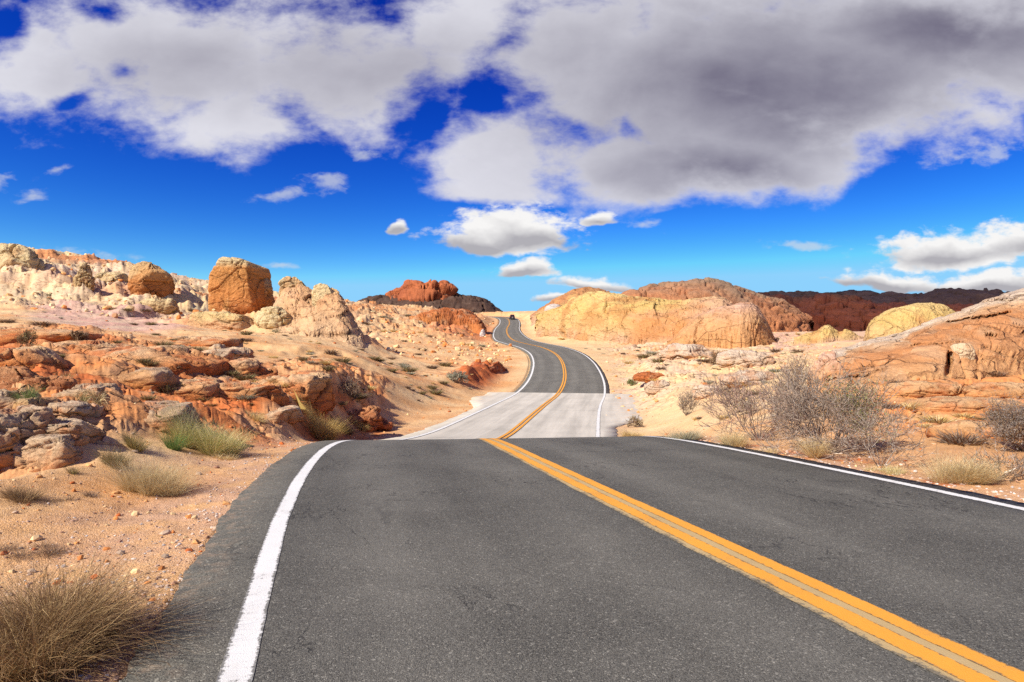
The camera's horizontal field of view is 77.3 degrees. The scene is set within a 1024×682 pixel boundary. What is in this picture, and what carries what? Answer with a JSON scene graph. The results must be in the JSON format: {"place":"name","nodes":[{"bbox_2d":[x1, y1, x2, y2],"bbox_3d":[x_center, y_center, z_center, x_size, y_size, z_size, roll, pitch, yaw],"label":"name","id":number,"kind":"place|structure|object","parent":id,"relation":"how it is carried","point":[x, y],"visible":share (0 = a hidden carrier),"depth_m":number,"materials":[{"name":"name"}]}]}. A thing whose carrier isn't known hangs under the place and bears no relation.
{"place":"outdoors","nodes":[
{"label":"outdoors","id":0,"kind":"place"},
{"bbox_2d":[0,247,1023,681],"bbox_3d":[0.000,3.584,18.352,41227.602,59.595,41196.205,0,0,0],"label":"desert ground","id":1,"kind":"structure","parent":0,"point":[398,403],"depth_m":20.96,"materials":[{"name":"sand"}]},
{"bbox_2d":[0,388,41,408],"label":"layered rock","id":2,"kind":"object","parent":1,"relation":"on","point":[5,401],"visible":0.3,"depth_m":9.97,"materials":[{"name":"stone"}]},
{"bbox_2d":[0,243,44,270],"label":"boulder","id":3,"kind":"object","parent":1,"relation":"on","point":[12,254],"visible":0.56,"depth_m":93.25,"materials":[{"name":"stone"}]},
{"bbox_2d":[14,328,37,346],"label":"desert bush","id":4,"kind":"object","parent":1,"relation":"on","point":[27,338],"visible":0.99,"depth_m":20.49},
{"bbox_2d":[0,478,56,507],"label":"grass clump","id":5,"kind":"object","parent":1,"relation":"on","point":[18,495],"visible":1,"depth_m":6.51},
{"bbox_2d":[12,397,45,408],"bbox_3d":[-7.474,1.138,9.949,0.526,0.532,0.566,0,0,0],"label":"rock block","id":6,"kind":"object","parent":1,"relation":"on","point":[37,401],"visible":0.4,"depth_m":9.83,"materials":[{"name":"stone"}]},
{"bbox_2d":[7,382,51,403],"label":"green plant","id":7,"kind":"object","parent":6,"relation":"on","point":[32,393],"visible":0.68,"depth_m":10.04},
{"bbox_2d":[0,404,59,472],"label":"rock block","id":8,"kind":"object","parent":1,"relation":"on","point":[20,424],"visible":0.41,"depth_m":8.60,"materials":[{"name":"stone"}]},
{"bbox_2d":[0,346,67,369],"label":"layered rock","id":9,"kind":"object","parent":1,"relation":"on","point":[31,357],"visible":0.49,"depth_m":16.21,"materials":[{"name":"stone"}]},
{"bbox_2d":[0,537,75,565],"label":"dead stalks","id":10,"kind":"object","parent":1,"relation":"on","point":[37,547],"visible":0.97,"depth_m":5.21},
{"bbox_2d":[0,375,77,392],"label":"layered rock","id":11,"kind":"object","parent":1,"relation":"on","point":[61,383],"visible":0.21,"depth_m":11.24,"materials":[{"name":"stone"}]},
{"bbox_2d":[0,364,47,392],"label":"layered rock","id":12,"kind":"object","parent":11,"relation":"on","point":[8,372],"visible":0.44,"depth_m":11.12,"materials":[{"name":"stone"}]},
{"bbox_2d":[11,433,83,472],"bbox_3d":[-6.205,1.555,8.686,0.817,0.596,0.868,0,0,11],"label":"rock block","id":13,"kind":"object","parent":1,"relation":"on","point":[42,452],"visible":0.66,"depth_m":8.42,"materials":[{"name":"stone"}]},
{"bbox_2d":[43,418,106,445],"bbox_3d":[-6.436,1.350,9.176,0.893,0.476,0.924,0,0,-9],"label":"layered rock","id":14,"kind":"object","parent":13,"relation":"on","point":[82,432],"visible":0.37,"depth_m":8.94,"materials":[{"name":"stone"}]},
{"bbox_2d":[21,329,130,341],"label":"layered rock","id":15,"kind":"object","parent":1,"relation":"on","point":[57,335],"visible":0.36,"depth_m":24.28,"materials":[{"name":"stone"}]},
{"bbox_2d":[0,326,49,344],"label":"layered rock","id":16,"kind":"object","parent":15,"relation":"on","point":[9,338],"visible":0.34,"depth_m":24.36,"materials":[{"name":"stone"}]},
{"bbox_2d":[47,400,106,419],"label":"layered rock","id":17,"kind":"object","parent":1,"relation":"on","point":[78,409],"visible":0.45,"depth_m":9.99,"materials":[{"name":"stone"}]},
{"bbox_2d":[69,329,88,340],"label":"desert bush","id":18,"kind":"object","parent":1,"relation":"on","point":[76,335],"visible":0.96,"depth_m":24.33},
{"bbox_2d":[68,388,98,402],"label":"grass clump","id":19,"kind":"object","parent":1,"relation":"on","point":[83,397],"visible":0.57,"depth_m":10.61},
{"bbox_2d":[72,262,95,291],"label":"rock pinnacle","id":20,"kind":"object","parent":1,"relation":"on","point":[84,276],"visible":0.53,"depth_m":84.40,"materials":[{"name":"stone"}]},
{"bbox_2d":[51,382,122,397],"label":"layered rock","id":21,"kind":"object","parent":1,"relation":"on","point":[97,387],"visible":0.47,"depth_m":10.94,"materials":[{"name":"stone"}]},
{"bbox_2d":[80,387,111,409],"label":"grass clump","id":22,"kind":"object","parent":1,"relation":"on","point":[96,399],"visible":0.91,"depth_m":10.69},
{"bbox_2d":[0,529,220,681],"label":"grass clump","id":23,"kind":"object","parent":1,"relation":"on","point":[59,636],"visible":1,"depth_m":3.33,"materials":[{"name":"plant"}]},
{"bbox_2d":[95,271,127,282],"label":"boulder","id":24,"kind":"object","parent":1,"relation":"on","point":[114,276],"visible":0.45,"depth_m":92.56,"materials":[{"name":"stone"}]},
{"bbox_2d":[86,442,143,469],"bbox_3d":[-5.261,1.537,8.491,0.872,0.406,0.747,0,0,36],"label":"grass clump","id":25,"kind":"object","parent":1,"relation":"on","point":[110,457],"visible":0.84,"depth_m":8.46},
{"bbox_2d":[109,429,157,451],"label":"grass clump","id":26,"kind":"object","parent":1,"relation":"on","point":[133,444],"visible":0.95,"depth_m":9.53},
{"bbox_2d":[73,447,214,498],"bbox_3d":[-4.331,1.549,7.663,1.545,0.630,1.466,0,0,41],"label":"grass clump","id":27,"kind":"object","parent":1,"relation":"on","point":[151,483],"visible":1,"depth_m":7.56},
{"bbox_2d":[116,367,177,392],"bbox_3d":[-10.905,1.265,18.413,2.791,1.002,3.048,0,0,-14],"label":"layered rock","id":28,"kind":"object","parent":1,"relation":"on","point":[147,378],"visible":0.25,"depth_m":17.39,"materials":[{"name":"stone"}]},
{"bbox_2d":[127,261,174,297],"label":"boulder","id":29,"kind":"object","parent":1,"relation":"on","point":[144,277],"visible":0.73,"depth_m":84.37,"materials":[{"name":"stone"}]},
{"bbox_2d":[0,428,312,681],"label":"roadside gravel","id":30,"kind":"structure","parent":1,"relation":"on","point":[118,671],"depth_m":4.96,"materials":[{"name":"gravel"}]},
{"bbox_2d":[89,345,229,375],"bbox_3d":[-13.516,0.975,23.560,5.362,1.638,5.733,0,0,0],"label":"layered rock","id":31,"kind":"object","parent":1,"relation":"on","point":[181,359],"visible":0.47,"depth_m":22.57,"materials":[{"name":"stone"}]},
{"bbox_2d":[53,340,145,354],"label":"layered rock","id":32,"kind":"object","parent":31,"relation":"on","point":[86,346],"visible":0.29,"depth_m":23.63,"materials":[{"name":"stone"}]},
{"bbox_2d":[139,297,179,314],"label":"boulder","id":33,"kind":"object","parent":1,"relation":"on","point":[168,306],"visible":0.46,"depth_m":73.91,"materials":[{"name":"stone"}]},
{"bbox_2d":[143,400,202,434],"bbox_3d":[-6.537,1.415,11.730,1.694,0.576,1.805,0,0,0],"label":"layered rock","id":34,"kind":"object","parent":1,"relation":"on","point":[151,418],"visible":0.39,"depth_m":11.26,"materials":[{"name":"stone"}]},
{"bbox_2d":[151,424,195,450],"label":"green sprig","id":35,"kind":"object","parent":1,"relation":"on","point":[169,444],"visible":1,"depth_m":10.33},
{"bbox_2d":[160,377,223,401],"bbox_3d":[-9.753,1.584,18.724,2.585,0.979,2.722,0,0,-20],"label":"layered rock","id":36,"kind":"object","parent":1,"relation":"on","point":[201,387],"visible":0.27,"depth_m":17.93,"materials":[{"name":"stone"}]},
{"bbox_2d":[156,336,243,347],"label":"layered rock","id":37,"kind":"object","parent":1,"relation":"on","point":[207,341],"visible":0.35,"depth_m":43.13,"materials":[{"name":"stone"}]},
{"bbox_2d":[137,387,265,456],"bbox_3d":[-5.332,1.383,11.053,2.319,1.278,1.776,0,0,20],"label":"grass clump","id":38,"kind":"object","parent":1,"relation":"on","point":[204,443],"visible":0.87,"depth_m":10.88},
{"bbox_2d":[186,311,253,330],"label":"boulder","id":39,"kind":"object","parent":1,"relation":"on","point":[222,320],"visible":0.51,"depth_m":63.81,"materials":[{"name":"stone"}]},
{"bbox_2d":[208,452,239,460],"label":"grass clump","id":40,"kind":"object","parent":1,"relation":"on","point":[224,457],"visible":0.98,"depth_m":10.65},
{"bbox_2d":[201,347,254,359],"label":"layered rock","id":41,"kind":"object","parent":1,"relation":"on","point":[231,353],"visible":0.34,"depth_m":29.25,"materials":[{"name":"stone"}]},
{"bbox_2d":[208,257,271,314],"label":"monolith","id":42,"kind":"object","parent":1,"relation":"on","point":[235,285],"visible":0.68,"depth_m":69.64,"materials":[{"name":"stone"}]},
{"bbox_2d":[227,357,277,374],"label":"layered rock","id":43,"kind":"object","parent":1,"relation":"on","point":[250,366],"visible":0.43,"depth_m":25.05,"materials":[{"name":"stone"}]},
{"bbox_2d":[217,380,289,405],"bbox_3d":[-8.021,1.781,19.529,2.382,1.168,2.694,0,0,-11],"label":"layered rock","id":44,"kind":"object","parent":1,"relation":"on","point":[272,393],"visible":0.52,"depth_m":18.73,"materials":[{"name":"stone"}]},
{"bbox_2d":[243,407,269,422],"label":"grass clump","id":45,"kind":"object","parent":1,"relation":"on","point":[257,418],"visible":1,"depth_m":17.11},
{"bbox_2d":[3,248,513,371],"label":"scattered stones","id":46,"kind":"object","parent":1,"relation":"on","point":[389,348],"visible":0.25,"depth_m":82.84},
{"bbox_2d":[263,278,274,306],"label":"boulder","id":47,"kind":"object","parent":1,"relation":"on","point":[269,297],"visible":0.28,"depth_m":71.62,"materials":[{"name":"stone"}]},
{"bbox_2d":[253,306,291,328],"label":"boulder","id":48,"kind":"object","parent":1,"relation":"on","point":[271,317],"visible":0.76,"depth_m":63.95,"materials":[{"name":"stone"}]},
{"bbox_2d":[265,405,303,423],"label":"layered rock","id":49,"kind":"object","parent":1,"relation":"on","point":[289,414],"visible":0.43,"depth_m":18.34,"materials":[{"name":"stone"}]},
{"bbox_2d":[273,284,314,333],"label":"sandstone fin","id":50,"kind":"object","parent":1,"relation":"on","point":[295,303],"visible":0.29,"depth_m":65.82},
{"bbox_2d":[278,276,305,296],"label":"boulder","id":51,"kind":"object","parent":50,"relation":"on","point":[286,281],"visible":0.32,"depth_m":69.60,"materials":[{"name":"stone"}]},
{"bbox_2d":[256,371,336,417],"bbox_3d":[-7.870,1.897,22.759,3.235,1.570,3.534,0,0,-17],"label":"layered rock","id":52,"kind":"object","parent":1,"relation":"on","point":[316,389],"visible":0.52,"depth_m":21.86,"materials":[{"name":"stone"}]},
{"bbox_2d":[286,388,351,440],"bbox_3d":[-6.087,2.257,20.468,2.592,1.975,2.497,0,0,0],"label":"grass clump","id":53,"kind":"object","parent":1,"relation":"on","point":[321,431],"visible":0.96,"depth_m":20.19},
{"bbox_2d":[298,287,364,347],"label":"sandstone fin","id":54,"kind":"object","parent":1,"relation":"on","point":[331,316],"visible":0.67,"depth_m":62.70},
{"bbox_2d":[312,283,332,305],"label":"boulder","id":55,"kind":"object","parent":54,"relation":"on","point":[320,290],"visible":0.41,"depth_m":65.89,"materials":[{"name":"stone"}]},
{"bbox_2d":[332,412,363,434],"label":"grass clump","id":56,"kind":"object","parent":1,"relation":"on","point":[349,431],"visible":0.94,"depth_m":24.54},
{"bbox_2d":[336,376,373,400],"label":"desert bush","id":57,"kind":"object","parent":1,"relation":"on","point":[352,388],"visible":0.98,"depth_m":29.31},
{"bbox_2d":[347,405,392,431],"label":"layered rock","id":58,"kind":"object","parent":1,"relation":"on","point":[371,417],"visible":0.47,"depth_m":27.47,"materials":[{"name":"stone"}]},
{"bbox_2d":[357,279,502,312],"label":"butte","id":59,"kind":"object","parent":1,"relation":"on","point":[436,294],"visible":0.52,"depth_m":593.89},
{"bbox_2d":[409,307,486,333],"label":"red outcrop","id":60,"kind":"object","parent":1,"relation":"on","point":[470,321],"visible":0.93,"depth_m":150.99,"materials":[{"name":"stone"}]},
{"bbox_2d":[447,370,468,382],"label":"desert bush","id":61,"kind":"object","parent":1,"relation":"on","point":[456,375],"visible":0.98,"depth_m":51.00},
{"bbox_2d":[468,361,506,372],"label":"red bank","id":62,"kind":"structure","parent":1,"relation":"on","point":[495,367],"depth_m":63.26,"materials":[{"name":"stone"}]},
{"bbox_2d":[0,315,1023,681],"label":"scattered stones","id":63,"kind":"object","parent":1,"relation":"on","point":[80,557],"visible":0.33,"depth_m":6.35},
{"bbox_2d":[530,287,610,325],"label":"rocky knoll","id":64,"kind":"structure","parent":1,"relation":"on","point":[563,299],"depth_m":196.64,"materials":[{"name":"stone"}]},
{"bbox_2d":[535,291,731,344],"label":"sandstone dome","id":65,"kind":"structure","parent":1,"relation":"on","point":[604,316],"depth_m":109.57,"materials":[{"name":"stone"}]},
{"bbox_2d":[626,415,644,426],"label":"desert bush","id":66,"kind":"object","parent":1,"relation":"on","point":[637,421],"visible":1,"depth_m":29.77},
{"bbox_2d":[633,372,664,382],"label":"layered rock","id":67,"kind":"object","parent":1,"relation":"on","point":[642,376],"visible":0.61,"depth_m":50.70,"materials":[{"name":"stone"}]},
{"bbox_2d":[644,380,669,395],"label":"layered rock","id":68,"kind":"object","parent":1,"relation":"on","point":[653,387],"visible":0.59,"depth_m":43.55,"materials":[{"name":"stone"}]},
{"bbox_2d":[654,427,708,439],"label":"bush","id":69,"kind":"object","parent":1,"relation":"on","point":[688,436],"visible":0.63,"depth_m":13.26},
{"bbox_2d":[658,343,712,361],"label":"layered rock","id":70,"kind":"object","parent":1,"relation":"on","point":[672,351],"visible":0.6,"depth_m":63.77,"materials":[{"name":"stone"}]},
{"bbox_2d":[675,387,701,414],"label":"desert bush","id":71,"kind":"object","parent":1,"relation":"on","point":[683,400],"visible":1,"depth_m":27.68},
{"bbox_2d":[548,331,840,410],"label":"scattered stones","id":72,"kind":"object","parent":1,"relation":"on","point":[703,383],"visible":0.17,"depth_m":52.89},
{"bbox_2d":[691,384,723,399],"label":"layered rock","id":73,"kind":"object","parent":1,"relation":"on","point":[701,388],"visible":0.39,"depth_m":32.11,"materials":[{"name":"stone"}]},
{"bbox_2d":[667,302,777,348],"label":"sandstone dome","id":74,"kind":"structure","parent":1,"relation":"on","point":[742,324],"depth_m":86.87,"materials":[{"name":"stone"}]},
{"bbox_2d":[707,429,755,447],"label":"grass clump","id":75,"kind":"object","parent":1,"relation":"on","point":[733,440],"visible":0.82,"depth_m":11.65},
{"bbox_2d":[716,349,774,367],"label":"layered rock","id":76,"kind":"object","parent":1,"relation":"on","point":[738,357],"visible":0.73,"depth_m":47.99,"materials":[{"name":"stone"}]},
{"bbox_2d":[718,370,777,387],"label":"layered rock","id":77,"kind":"object","parent":1,"relation":"on","point":[752,374],"visible":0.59,"depth_m":31.87,"materials":[{"name":"stone"}]},
{"bbox_2d":[695,357,816,440],"bbox_3d":[4.995,1.164,12.980,2.521,1.705,3.016,0,0,19],"label":"desert bush","id":78,"kind":"object","parent":1,"relation":"on","point":[743,396],"visible":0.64,"depth_m":12.96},
{"bbox_2d":[780,353,810,389],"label":"desert bush","id":79,"kind":"object","parent":1,"relation":"on","point":[796,370],"visible":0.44,"depth_m":24.20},
{"bbox_2d":[785,433,839,458],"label":"grass clump","id":80,"kind":"object","parent":1,"relation":"on","point":[816,453],"visible":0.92,"depth_m":9.98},
{"bbox_2d":[807,351,842,390],"bbox_3d":[11.020,1.196,22.384,1.224,1.702,1.539,0,0,0],"label":"rock block","id":81,"kind":"object","parent":1,"relation":"on","point":[827,366],"visible":0.42,"depth_m":22.08,"materials":[{"name":"stone"}]},
{"bbox_2d":[731,351,922,463],"bbox_3d":[5.107,1.014,10.759,2.608,1.759,2.762,0,0,-42],"label":"desert bush","id":82,"kind":"object","parent":1,"relation":"on","point":[802,404],"visible":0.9,"depth_m":10.47,"materials":[{"name":"plant"}]},
{"bbox_2d":[793,325,863,345],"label":"sandstone crag","id":83,"kind":"structure","parent":1,"relation":"on","point":[825,333],"depth_m":82.14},
{"bbox_2d":[668,436,1023,501],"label":"roadside gravel","id":84,"kind":"structure","parent":1,"relation":"on","point":[972,489],"depth_m":8.37,"materials":[{"name":"gravel"}]},
{"bbox_2d":[756,292,973,331],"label":"red mesa","id":85,"kind":"structure","parent":1,"relation":"on","point":[841,312],"depth_m":405.25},
{"bbox_2d":[828,380,938,467],"bbox_3d":[5.166,1.171,9.071,1.140,1.254,1.322,0,0,-34],"label":"desert bush","id":86,"kind":"object","parent":1,"relation":"on","point":[866,422],"visible":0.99,"depth_m":8.96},
{"bbox_2d":[861,464,913,475],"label":"grass clump","id":87,"kind":"object","parent":1,"relation":"on","point":[895,472],"visible":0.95,"depth_m":8.55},
{"bbox_2d":[863,302,955,340],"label":"sandstone block","id":88,"kind":"structure","parent":1,"relation":"on","point":[896,320],"depth_m":62.53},
{"bbox_2d":[814,288,1023,393],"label":"sandstone outcrop","id":89,"kind":"object","parent":1,"relation":"on","point":[991,330],"visible":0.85,"depth_m":21.75,"materials":[{"name":"stone"}]},
{"bbox_2d":[883,380,962,397],"bbox_3d":[11.712,1.434,18.262,2.007,0.627,0.998,0,0,7],"label":"layered rock","id":90,"kind":"object","parent":1,"relation":"on","point":[916,389],"visible":0.72,"depth_m":17.87,"materials":[{"name":"stone"}]},
{"bbox_2d":[908,414,960,423],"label":"desert shrub","id":91,"kind":"object","parent":1,"relation":"on","point":[939,420],"visible":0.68,"depth_m":14.04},
{"bbox_2d":[902,447,1017,484],"bbox_3d":[5.498,1.536,7.879,1.439,0.482,1.236,0,0,0],"label":"grass clump","id":92,"kind":"object","parent":1,"relation":"on","point":[958,475],"visible":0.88,"depth_m":7.74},
{"bbox_2d":[901,396,1023,412],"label":"layered rock","id":93,"kind":"object","parent":1,"relation":"on","point":[958,404],"visible":0.55,"depth_m":15.20,"materials":[{"name":"stone"}]},
{"bbox_2d":[949,343,975,364],"bbox_3d":[14.765,0.708,20.991,0.593,1.292,0.712,0,0,0],"label":"rock block","id":94,"kind":"object","parent":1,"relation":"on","point":[965,350],"visible":0.46,"depth_m":20.72,"materials":[{"name":"stone"}]},
{"bbox_2d":[930,428,998,445],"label":"desert shrub","id":95,"kind":"object","parent":1,"relation":"on","point":[955,439],"visible":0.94,"depth_m":10.67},
{"bbox_2d":[924,420,1023,440],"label":"layered rock","id":96,"kind":"object","parent":1,"relation":"on","point":[963,425],"visible":0.39,"depth_m":11.36,"materials":[{"name":"stone"}]},
{"bbox_2d":[946,441,1023,482],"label":"desert bush","id":97,"kind":"object","parent":1,"relation":"on","point":[1017,460],"visible":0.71,"depth_m":7.88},
{"bbox_2d":[963,382,1023,398],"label":"layered rock","id":98,"kind":"object","parent":1,"relation":"on","point":[987,389],"visible":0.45,"depth_m":17.29,"materials":[{"name":"stone"}]},
{"bbox_2d":[968,387,1023,450],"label":"desert bush","id":99,"kind":"object","parent":1,"relation":"on","point":[1011,426],"visible":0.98,"depth_m":10.01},
{"bbox_2d":[381,392,642,439],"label":"concrete road","id":100,"kind":"structure","parent":0,"point":[561,415],"depth_m":33.72,"materials":[{"name":"concrete"}]},
{"bbox_2d":[0,0,1023,311],"label":"sky","id":101,"kind":"structure","parent":0,"point":[518,155],"materials":[{"name":"blue"}]},
{"bbox_2d":[487,316,608,392],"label":"asphalt road","id":102,"kind":"structure","parent":0,"point":[583,374],"depth_m":69.84,"materials":[{"name":"asphalt"}]},
{"bbox_2d":[398,316,534,439],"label":"edge line","id":103,"kind":"object","parent":102,"relation":"on","point":[529,378],"visible":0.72,"depth_m":40.99,"materials":[{"name":"white paint"}]},
{"bbox_2d":[496,326,563,438],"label":"line","id":104,"kind":"object","parent":102,"relation":"on","point":[517,425],"visible":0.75,"depth_m":40.94,"materials":[{"name":"yellow paint"}]},
{"bbox_2d":[494,316,566,437],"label":"line","id":105,"kind":"object","parent":102,"relation":"on","point":[521,426],"visible":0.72,"depth_m":42.37,"materials":[{"name":"yellow paint"}]},
{"bbox_2d":[519,322,605,436],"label":"edge line","id":106,"kind":"object","parent":102,"relation":"on","point":[598,419],"visible":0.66,"depth_m":43.25,"materials":[{"name":"white paint"}]},
{"bbox_2d":[120,436,1023,681],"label":"asphalt road","id":107,"kind":"structure","parent":0,"point":[449,560],"depth_m":4.59,"materials":[{"name":"asphalt"}]},
{"bbox_2d":[216,440,348,681],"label":"edge line","id":108,"kind":"object","parent":107,"relation":"on","point":[240,658],"visible":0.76,"depth_m":4.11,"materials":[{"name":"white paint"}]},
{"bbox_2d":[478,438,1015,681],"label":"line","id":109,"kind":"object","parent":107,"relation":"on","point":[965,673],"visible":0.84,"depth_m":4.04,"materials":[{"name":"yellow paint"}]},
{"bbox_2d":[489,438,1023,681],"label":"line","id":110,"kind":"object","parent":107,"relation":"on","point":[997,666],"visible":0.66,"depth_m":4.12,"materials":[{"name":"yellow paint"}]},
{"bbox_2d":[649,436,1023,509],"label":"edge line","id":111,"kind":"object","parent":107,"relation":"on","point":[941,491],"visible":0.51,"depth_m":7.95,"materials":[{"name":"white paint"}]},
{"bbox_2d":[621,277,813,331],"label":"hill","id":112,"kind":"structure","parent":0,"point":[782,315],"depth_m":285.01,"materials":[{"name":"stone"}]},
{"bbox_2d":[762,288,1008,304],"bbox_3d":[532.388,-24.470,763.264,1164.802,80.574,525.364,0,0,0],"label":"distant range","id":113,"kind":"structure","parent":0,"point":[954,296],"depth_m":701.03,"materials":[{"name":"stone"}]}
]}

